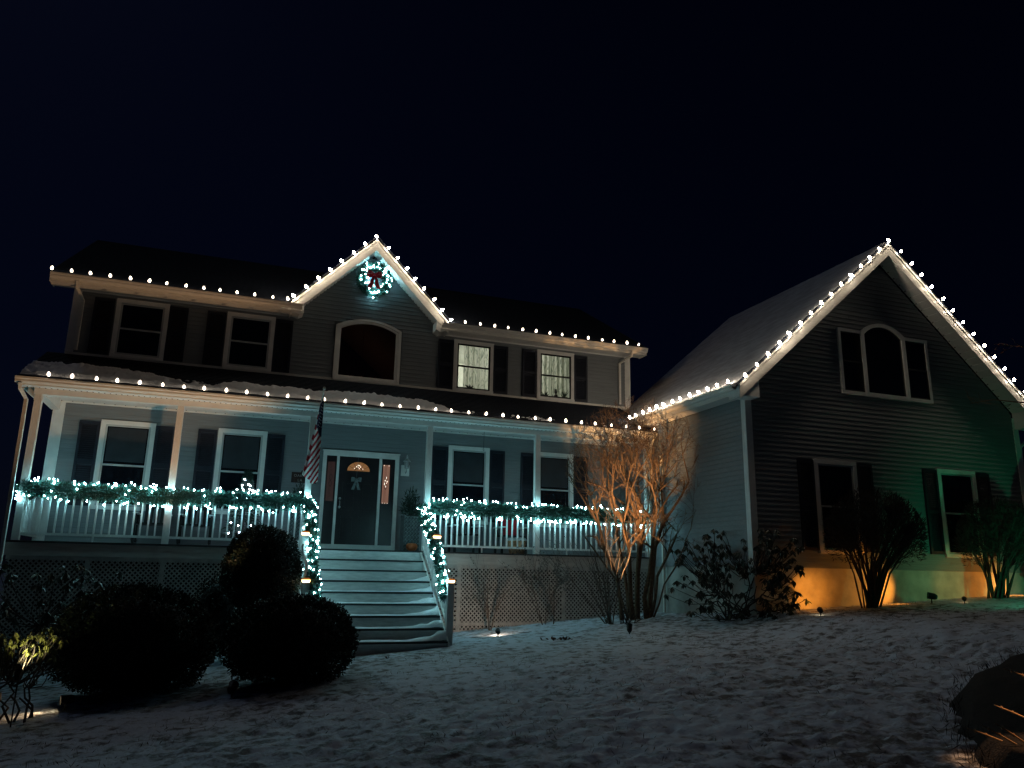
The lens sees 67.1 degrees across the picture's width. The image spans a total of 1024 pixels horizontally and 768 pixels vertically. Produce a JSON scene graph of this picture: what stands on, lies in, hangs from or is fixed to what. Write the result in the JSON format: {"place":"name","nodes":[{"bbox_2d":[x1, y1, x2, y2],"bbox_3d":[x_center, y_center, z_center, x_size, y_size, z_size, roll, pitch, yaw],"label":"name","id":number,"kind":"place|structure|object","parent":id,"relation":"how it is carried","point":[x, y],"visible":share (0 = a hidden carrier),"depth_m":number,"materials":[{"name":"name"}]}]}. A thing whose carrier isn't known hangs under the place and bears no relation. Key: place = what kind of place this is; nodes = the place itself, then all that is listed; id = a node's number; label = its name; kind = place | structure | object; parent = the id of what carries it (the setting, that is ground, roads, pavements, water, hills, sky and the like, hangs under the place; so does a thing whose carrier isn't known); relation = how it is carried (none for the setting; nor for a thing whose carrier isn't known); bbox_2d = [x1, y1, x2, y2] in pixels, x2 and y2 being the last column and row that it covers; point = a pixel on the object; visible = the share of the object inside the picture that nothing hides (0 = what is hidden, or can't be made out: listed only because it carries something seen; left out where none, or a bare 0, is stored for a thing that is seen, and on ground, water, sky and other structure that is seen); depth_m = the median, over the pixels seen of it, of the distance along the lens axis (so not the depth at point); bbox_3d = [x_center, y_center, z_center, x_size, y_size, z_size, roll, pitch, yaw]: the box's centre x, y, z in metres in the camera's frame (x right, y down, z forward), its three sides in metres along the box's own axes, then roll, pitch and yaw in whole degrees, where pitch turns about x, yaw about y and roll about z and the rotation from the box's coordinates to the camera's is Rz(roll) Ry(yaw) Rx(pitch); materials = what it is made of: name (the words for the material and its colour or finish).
{"place":"outdoors","nodes":[
{"label":"outdoors","id":0,"kind":"place"},
{"bbox_2d":[323,576,446,641],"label":"step snow","id":1,"kind":"structure","parent":0,"point":[439,635],"depth_m":14.48,"materials":[{"name":"white snow"}]},
{"bbox_2d":[0,573,1023,767],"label":"ground","id":2,"kind":"structure","parent":0,"point":[376,719],"depth_m":8.71,"materials":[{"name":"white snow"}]},
{"bbox_2d":[10,669,24,726],"bbox_3d":[-5.843,3.729,9.066,0.105,0.726,0.141,6,-14,-19],"label":"garden spotlight","id":3,"kind":"object","parent":2,"relation":"on","point":[18,675],"visible":0.96,"depth_m":9.08,"materials":[{"name":"black plastic"}]},
{"bbox_2d":[0,626,67,723],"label":"rhododendron","id":4,"kind":"object","parent":2,"relation":"on","point":[8,653],"visible":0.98,"depth_m":9.42,"materials":[{"name":"green plant"}]},
{"bbox_2d":[0,563,122,688],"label":"rhododendron","id":5,"kind":"object","parent":2,"relation":"on","point":[47,618],"visible":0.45,"depth_m":12.42,"materials":[{"name":"green plant"}]},
{"bbox_2d":[60,694,74,709],"bbox_3d":[-5.715,4.128,9.902,0.166,0.272,0.132,10,-16,-34],"label":"garden spotlight","id":6,"kind":"object","parent":2,"relation":"on","point":[66,699],"visible":0.96,"depth_m":9.88,"materials":[{"name":"black plastic"}]},
{"bbox_2d":[40,578,218,696],"bbox_3d":[-5.459,3.646,11.141,2.409,1.655,2.111,6,-14,-19],"label":"boxwood","id":7,"kind":"object","parent":2,"relation":"on","point":[125,638],"visible":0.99,"depth_m":10.61,"materials":[{"name":"green plant"}]},
{"bbox_2d":[227,680,238,697],"bbox_3d":[-3.683,4.043,10.127,0.131,0.297,0.188,1,-14,2],"label":"garden spotlight","id":8,"kind":"object","parent":2,"relation":"on","point":[233,685],"visible":0.95,"depth_m":10.11,"materials":[{"name":"black plastic"}]},
{"bbox_2d":[217,522,304,609],"bbox_3d":[-4.519,3.740,13.842,1.527,2.482,1.386,6,-14,-19],"label":"boxwood","id":9,"kind":"object","parent":2,"relation":"on","point":[262,562],"visible":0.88,"depth_m":13.57,"materials":[{"name":"green plant"}]},
{"bbox_2d":[215,591,360,685],"bbox_3d":[-3.170,3.679,11.160,1.914,1.337,1.956,1,-14,0],"label":"boxwood","id":10,"kind":"object","parent":2,"relation":"on","point":[291,638],"visible":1,"depth_m":10.62,"materials":[{"name":"green plant"}]},
{"bbox_2d":[0,237,657,674],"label":"house","id":11,"kind":"structure","parent":2,"relation":"on","point":[410,341],"depth_m":17.77,"materials":[{"name":"plastic"}]},
{"bbox_2d":[90,419,156,510],"bbox_3d":[-8.357,1.744,16.597,1.080,1.910,0.066,6,-14,-19],"label":"window","id":12,"kind":"structure","parent":11,"relation":"in","point":[125,448],"depth_m":16.64,"materials":[{"name":"glass"}]},
{"bbox_2d":[109,298,170,361],"bbox_3d":[-8.333,-1.209,17.301,1.090,1.360,0.066,6,-14,-19],"label":"window","id":13,"kind":"structure","parent":11,"relation":"in","point":[139,332],"depth_m":17.30,"materials":[{"name":"black glass"}]},
{"bbox_2d":[130,493,172,542],"bbox_3d":[-7.426,2.761,15.953,0.710,1.097,1.011,6,-14,-19],"label":"porch chair","id":14,"kind":"object","parent":11,"relation":"on","point":[137,523],"visible":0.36,"depth_m":16.12,"materials":[{"name":"black plastic"}]},
{"bbox_2d":[14,477,304,512],"bbox_3d":[-6.932,2.284,15.554,5.380,0.531,1.053,6,-14,-19],"label":"garland","id":15,"kind":"object","parent":11,"relation":"attached to","point":[106,492],"visible":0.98,"depth_m":15.12,"materials":[{"name":"green plant"}]},
{"bbox_2d":[50,266,288,301],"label":"string lights","id":16,"kind":"object","parent":11,"relation":"attached to","point":[110,276],"visible":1,"depth_m":17.11,"materials":[{"name":"white plastic"}]},
{"bbox_2d":[176,494,213,544],"bbox_3d":[-6.638,2.844,16.230,0.710,1.097,1.011,6,-14,-19],"label":"porch chair","id":17,"kind":"object","parent":11,"relation":"on","point":[188,524],"visible":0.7,"depth_m":16.38,"materials":[{"name":"black plastic"}]},
{"bbox_2d":[218,469,260,545],"bbox_3d":[-5.723,2.648,16.605,1.042,1.694,0.985,6,-14,-19],"label":"christmas tree","id":18,"kind":"object","parent":11,"relation":"on","point":[249,483],"visible":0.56,"depth_m":16.56,"materials":[{"name":"green plant"}]},
{"bbox_2d":[212,428,267,515],"bbox_3d":[-6.142,1.975,17.378,1.060,1.910,0.066,6,-14,-19],"label":"window","id":19,"kind":"structure","parent":11,"relation":"in","point":[237,450],"depth_m":17.44,"materials":[{"name":"glass"}]},
{"bbox_2d":[20,360,471,413],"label":"porch roof snow","id":20,"kind":"structure","parent":11,"relation":"on","point":[80,371],"depth_m":15.98,"materials":[{"name":"white snow"}]},
{"bbox_2d":[222,311,275,372],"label":"window","id":21,"kind":"structure","parent":11,"relation":"in","point":[249,338],"depth_m":18.07,"materials":[{"name":"black glass"}]},
{"bbox_2d":[285,480,304,539],"bbox_3d":[-4.740,2.882,17.132,0.619,1.524,0.564,6,-14,-19],"label":"planter","id":22,"kind":"object","parent":11,"relation":"on","point":[291,521],"visible":0.25,"depth_m":16.90,"materials":[{"name":"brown wood"}]},
{"bbox_2d":[291,470,315,483],"bbox_3d":[-4.809,2.144,17.840,0.560,0.290,0.027,6,-14,-19],"label":"name sign","id":23,"kind":"object","parent":11,"relation":"attached to","point":[296,477],"visible":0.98,"depth_m":17.78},
{"bbox_2d":[301,531,309,535],"bbox_3d":[-3.960,2.869,14.794,0.170,0.095,0.170,6,-14,-19],"label":"post light","id":24,"kind":"object","parent":11,"relation":"on","point":[305,533],"visible":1,"depth_m":14.73,"materials":[{"name":"white paint"}]},
{"bbox_2d":[301,578,310,583],"bbox_3d":[-3.704,3.535,13.869,0.170,0.095,0.170,6,-14,-19],"label":"post light","id":25,"kind":"object","parent":11,"relation":"on","point":[305,580],"visible":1,"depth_m":13.81,"materials":[{"name":"white paint"}]},
{"bbox_2d":[299,494,322,596],"bbox_3d":[-3.909,3.143,14.934,0.425,2.213,2.380,6,-14,-19],"label":"garland","id":26,"kind":"object","parent":11,"relation":"attached to","point":[309,504],"visible":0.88,"depth_m":14.73,"materials":[{"name":"green plant"}]},
{"bbox_2d":[302,387,325,483],"bbox_3d":[-4.111,1.085,16.068,0.263,1.951,0.910,11,-17,-34],"label":"flag","id":27,"kind":"object","parent":11,"relation":"attached to","point":[310,470],"visible":1,"depth_m":15.97,"materials":[{"name":"multicoloured fabric"}]},
{"bbox_2d":[292,235,378,297],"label":"string lights","id":28,"kind":"object","parent":11,"relation":"attached to","point":[330,269],"visible":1,"depth_m":18.63,"materials":[{"name":"white plastic"}]},
{"bbox_2d":[47,372,654,431],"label":"string lights","id":29,"kind":"object","parent":11,"relation":"attached to","point":[226,390],"visible":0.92,"depth_m":16.35,"materials":[{"name":"white plastic"}]},
{"bbox_2d":[334,456,378,544],"bbox_3d":[-3.639,2.737,18.136,0.940,2.040,0.110,6,-14,-19],"label":"door","id":30,"kind":"structure","parent":11,"relation":"in","point":[355,522],"depth_m":18.14,"materials":[{"name":"black wood"}]},
{"bbox_2d":[351,458,361,489],"bbox_3d":[-3.670,2.117,18.242,0.236,0.766,0.058,6,-14,-19],"label":"door bow","id":31,"kind":"object","parent":30,"relation":"hanging from","point":[359,479],"depth_m":18.19,"materials":[{"name":"fabric"}]},
{"bbox_2d":[345,325,376,377],"bbox_3d":[-3.934,-0.916,20.346,0.776,1.750,0.776,0,-14,3],"label":"chandelier","id":32,"kind":"object","parent":11,"relation":"hanging from","point":[373,374],"visible":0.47,"depth_m":20.04,"materials":[{"name":"gold metal"}]},
{"bbox_2d":[332,319,401,385],"bbox_3d":[-3.555,-0.812,19.028,1.620,1.600,0.085,6,-14,-19],"label":"arched window","id":33,"kind":"structure","parent":11,"relation":"in","point":[335,375],"depth_m":18.99,"materials":[{"name":"white wood"}]},
{"bbox_2d":[354,247,392,297],"bbox_3d":[-3.466,-2.711,19.424,0.965,1.208,0.485,11,-17,-35],"label":"wreath","id":34,"kind":"object","parent":11,"relation":"attached to","point":[378,291],"visible":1,"depth_m":19.34,"materials":[{"name":"green plant"}]},
{"bbox_2d":[185,380,604,425],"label":"snow clumps","id":35,"kind":"object","parent":11,"relation":"on","point":[537,417],"visible":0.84,"depth_m":18.07,"materials":[{"name":"white snow"}]},
{"bbox_2d":[401,455,410,475],"bbox_3d":[-2.550,1.956,18.627,0.205,0.510,0.229,6,-14,-19],"label":"wall lantern","id":36,"kind":"object","parent":11,"relation":"attached to","point":[405,468],"depth_m":18.63,"materials":[{"name":"metal"}]},
{"bbox_2d":[399,487,420,550],"bbox_3d":[-2.353,3.107,17.896,0.628,1.535,0.591,6,-14,-19],"label":"planter","id":37,"kind":"object","parent":11,"relation":"on","point":[410,529],"visible":0.84,"depth_m":17.71,"materials":[{"name":"grey wicker"}]},
{"bbox_2d":[406,541,417,550],"bbox_3d":[-2.259,3.647,17.365,0.257,0.240,0.256,6,-14,-19],"label":"pumpkin","id":38,"kind":"object","parent":11,"relation":"on","point":[412,546],"visible":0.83,"depth_m":17.28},
{"bbox_2d":[386,247,452,320],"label":"string lights","id":39,"kind":"object","parent":11,"relation":"attached to","point":[415,278],"visible":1,"depth_m":19.35,"materials":[{"name":"white plastic"}]},
{"bbox_2d":[417,501,451,602],"bbox_3d":[-1.590,3.352,15.736,0.412,2.128,2.463,6,-14,-19],"label":"garland","id":40,"kind":"object","parent":11,"relation":"attached to","point":[424,518],"visible":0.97,"depth_m":15.55,"materials":[{"name":"green plant"}]},
{"bbox_2d":[433,534,440,538],"bbox_3d":[-1.541,3.136,15.830,0.170,0.095,0.170,6,-14,-19],"label":"post light","id":41,"kind":"object","parent":11,"relation":"on","point":[435,536],"visible":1,"depth_m":15.77,"materials":[{"name":"white paint"}]},
{"bbox_2d":[446,578,454,583],"bbox_3d":[-1.164,3.727,14.585,0.170,0.095,0.170,6,-14,-19],"label":"post light","id":42,"kind":"object","parent":11,"relation":"on","point":[450,581],"visible":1,"depth_m":14.53,"materials":[{"name":"white paint"}]},
{"bbox_2d":[447,511,482,552],"bbox_3d":[-1.136,3.433,18.219,0.710,1.100,0.775,6,-14,-19],"label":"porch chair","id":43,"kind":"object","parent":11,"relation":"on","point":[459,533],"visible":0.45,"depth_m":18.29,"materials":[{"name":"black plastic"}]},
{"bbox_2d":[447,445,489,524],"bbox_3d":[-1.088,2.504,19.160,1.070,1.910,0.066,6,-14,-19],"label":"window","id":44,"kind":"structure","parent":11,"relation":"in","point":[468,467],"depth_m":19.21,"materials":[{"name":"glass"}]},
{"bbox_2d":[452,339,493,394],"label":"window","id":45,"kind":"structure","parent":11,"relation":"in","point":[457,342],"depth_m":19.87,"materials":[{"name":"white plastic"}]},
{"bbox_2d":[463,346,488,389],"bbox_3d":[-0.929,-0.366,20.190,0.691,1.300,0.084,6,-14,-19],"label":"curtain","id":46,"kind":"object","parent":11,"relation":"hanging from","point":[476,357],"visible":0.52,"depth_m":20.20,"materials":[{"name":"white fabric"}]},
{"bbox_2d":[493,517,526,553],"bbox_3d":[-0.056,3.546,18.600,0.710,1.100,0.775,6,-14,-19],"label":"porch chair","id":47,"kind":"object","parent":11,"relation":"on","point":[514,536],"visible":0.35,"depth_m":18.39,"materials":[{"name":"black plastic"}]},
{"bbox_2d":[500,520,516,535],"bbox_3d":[-0.083,3.481,18.695,0.440,0.380,0.187,6,-14,-19],"label":"cushion","id":48,"kind":"object","parent":47,"relation":"on","point":[509,527],"visible":0.56,"depth_m":18.65,"materials":[{"name":"red fabric"}]},
{"bbox_2d":[430,497,647,526],"bbox_3d":[0.740,2.997,17.907,5.583,0.532,0.367,6,-14,-19],"label":"garland","id":49,"kind":"object","parent":11,"relation":"attached to","point":[499,510],"visible":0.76,"depth_m":17.67,"materials":[{"name":"green plant"}]},
{"bbox_2d":[542,355,548,394],"bbox_3d":[0.800,-0.185,20.799,0.415,1.300,0.081,6,-14,-19],"label":"curtain","id":50,"kind":"object","parent":11,"relation":"hanging from","point":[545,364],"visible":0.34,"depth_m":20.87,"materials":[{"name":"white fabric"}]},
{"bbox_2d":[464,321,639,346],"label":"string lights","id":51,"kind":"object","parent":11,"relation":"attached to","point":[550,333],"visible":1,"depth_m":20.28,"materials":[{"name":"white plastic"}]},
{"bbox_2d":[536,349,574,402],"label":"window","id":52,"kind":"structure","parent":11,"relation":"in","point":[540,352],"depth_m":20.64,"materials":[{"name":"white plastic"}]},
{"bbox_2d":[540,452,573,527],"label":"window","id":53,"kind":"structure","parent":11,"relation":"in","point":[554,489],"depth_m":19.99,"materials":[{"name":"glass"}]},
{"bbox_2d":[550,356,566,396],"bbox_3d":[1.277,-0.135,20.968,0.476,1.300,0.084,6,-14,-19],"label":"curtain","id":54,"kind":"object","parent":11,"relation":"hanging from","point":[558,366],"visible":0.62,"depth_m":20.99,"materials":[{"name":"white fabric"}]},
{"bbox_2d":[463,548,525,630],"bbox_3d":[-0.340,4.431,16.538,1.343,1.786,1.483,1,-14,0],"label":"bare shrub","id":55,"kind":"object","parent":2,"relation":"on","point":[486,609],"visible":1,"depth_m":16.46,"materials":[{"name":"brown plant"}]},
{"bbox_2d":[498,534,579,624],"bbox_3d":[0.575,4.283,17.060,1.773,2.127,1.772,6,-14,-19],"label":"bare shrub","id":56,"kind":"object","parent":2,"relation":"on","point":[561,581],"visible":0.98,"depth_m":17.05,"materials":[{"name":"brown plant"}]},
{"bbox_2d":[533,495,665,624],"bbox_3d":[2.119,3.609,16.263,3.124,2.974,2.503,2,-14,-5],"label":"stick shrub","id":57,"kind":"object","parent":2,"relation":"on","point":[609,620],"visible":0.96,"depth_m":16.32,"materials":[{"name":"brown plant"}]},
{"bbox_2d":[610,595,647,623],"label":"stick shrub","id":58,"kind":"object","parent":2,"relation":"on","point":[624,618],"visible":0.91,"depth_m":16.09,"materials":[{"name":"brown plant"}]},
{"bbox_2d":[626,623,632,633],"bbox_3d":[2.200,4.611,14.407,0.118,0.276,0.158,1,-14,2],"label":"garden spotlight","id":59,"kind":"object","parent":2,"relation":"on","point":[629,627],"visible":0.96,"depth_m":14.37,"materials":[{"name":"black plastic"}]},
{"bbox_2d":[565,396,709,619],"bbox_3d":[2.965,2.780,17.479,3.582,5.154,2.943,6,-14,-19],"label":"lilac tree","id":60,"kind":"object","parent":2,"relation":"on","point":[649,602],"visible":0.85,"depth_m":17.26,"materials":[{"name":"brown plant"}]},
{"bbox_2d":[662,528,811,621],"bbox_3d":[4.365,3.803,15.429,2.084,1.836,2.417,6,-14,-19],"label":"rhododendron","id":61,"kind":"object","parent":2,"relation":"on","point":[706,578],"visible":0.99,"depth_m":14.95,"materials":[{"name":"green plant"}]},
{"bbox_2d":[817,607,822,615],"bbox_3d":[5.583,4.157,13.951,0.106,0.244,0.140,-2,-14,11],"label":"garden spotlight","id":62,"kind":"object","parent":2,"relation":"on","point":[820,610],"visible":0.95,"depth_m":13.93,"materials":[{"name":"black plastic"}]},
{"bbox_2d":[620,242,1023,614],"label":"garage","id":63,"kind":"structure","parent":2,"relation":"on","point":[873,369],"depth_m":17.12,"materials":[{"name":"plastic"}]},
{"bbox_2d":[629,380,728,419],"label":"string lights","id":64,"kind":"object","parent":63,"relation":"attached to","point":[698,392],"visible":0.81,"depth_m":17.28,"materials":[{"name":"white plastic"}]},
{"bbox_2d":[744,239,890,378],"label":"string lights","id":65,"kind":"object","parent":63,"relation":"attached to","point":[811,313],"visible":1,"depth_m":16.52,"materials":[{"name":"white plastic"}]},
{"bbox_2d":[812,458,863,553],"bbox_3d":[6.827,2.565,16.156,1.130,1.950,0.066,6,-14,-19],"label":"window","id":66,"kind":"structure","parent":63,"relation":"in","point":[834,479],"depth_m":16.21,"materials":[{"name":"black glass"}]},
{"bbox_2d":[836,324,933,403],"bbox_3d":[8.455,-0.513,17.498,2.610,1.755,0.072,6,-14,-19],"label":"triple window","id":67,"kind":"structure","parent":63,"relation":"in","point":[876,361],"depth_m":17.48,"materials":[{"name":"black glass"}]},
{"bbox_2d":[935,468,982,558],"bbox_3d":[10.051,2.902,17.292,1.160,1.950,0.066,6,-14,-19],"label":"window","id":68,"kind":"structure","parent":63,"relation":"in","point":[957,488],"depth_m":17.31,"materials":[{"name":"black glass"}]},
{"bbox_2d":[899,250,1023,393],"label":"string lights","id":69,"kind":"object","parent":63,"relation":"attached to","point":[962,323],"visible":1,"depth_m":17.97,"materials":[{"name":"white plastic"}]},
{"bbox_2d":[822,487,929,607],"bbox_3d":[7.340,3.268,15.527,2.349,2.517,1.800,6,-14,-19],"label":"vase shrub","id":70,"kind":"object","parent":2,"relation":"on","point":[905,536],"visible":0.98,"depth_m":15.26,"materials":[{"name":"green plant"}]},
{"bbox_2d":[927,592,937,602],"bbox_3d":[8.542,4.378,15.670,0.193,0.306,0.145,-4,-14,19],"label":"garden spotlight","id":71,"kind":"object","parent":2,"relation":"on","point":[933,596],"visible":0.94,"depth_m":15.65,"materials":[{"name":"black plastic"}]},
{"bbox_2d":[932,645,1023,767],"bbox_3d":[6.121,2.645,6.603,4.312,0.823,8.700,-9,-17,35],"label":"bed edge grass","id":72,"kind":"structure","parent":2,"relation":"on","point":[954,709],"depth_m":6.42,"materials":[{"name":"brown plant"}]},
{"bbox_2d":[949,653,1023,767],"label":"mulch bed","id":73,"kind":"object","parent":2,"relation":"on","point":[984,692],"visible":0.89,"depth_m":6.46,"materials":[{"name":"soil"}]},
{"bbox_2d":[967,668,1023,743],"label":"cane shrub","id":74,"kind":"object","parent":73,"relation":"on","point":[1001,708],"visible":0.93,"depth_m":5.54,"materials":[{"name":"brown plant"}]},
{"bbox_2d":[953,494,1023,598],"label":"vase shrub","id":75,"kind":"object","parent":2,"relation":"on","point":[1012,518],"visible":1,"depth_m":16.48,"materials":[{"name":"green plant"}]},
{"bbox_2d":[965,341,1023,410],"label":"oak tree","id":76,"kind":"object","parent":2,"relation":"on","point":[1007,345],"visible":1,"depth_m":14.82,"materials":[{"name":"brown plant"}]},
{"bbox_2d":[0,0,1023,572],"label":"sky","id":77,"kind":"structure","parent":0,"point":[660,172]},
{"bbox_2d":[508,538,525,553],"bbox_3d":[0.108,3.773,17.976,0.450,0.370,0.450,6,-14,-19],"label":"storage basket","id":78,"kind":"object","parent":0,"point":[514,545],"visible":0.68,"depth_m":17.81,"materials":[{"name":"brown wicker"}]},
{"bbox_2d":[540,636,571,640],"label":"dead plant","id":79,"kind":"object","parent":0,"point":[560,638],"visible":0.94,"depth_m":14.33,"materials":[{"name":"brown plant"}]}
]}

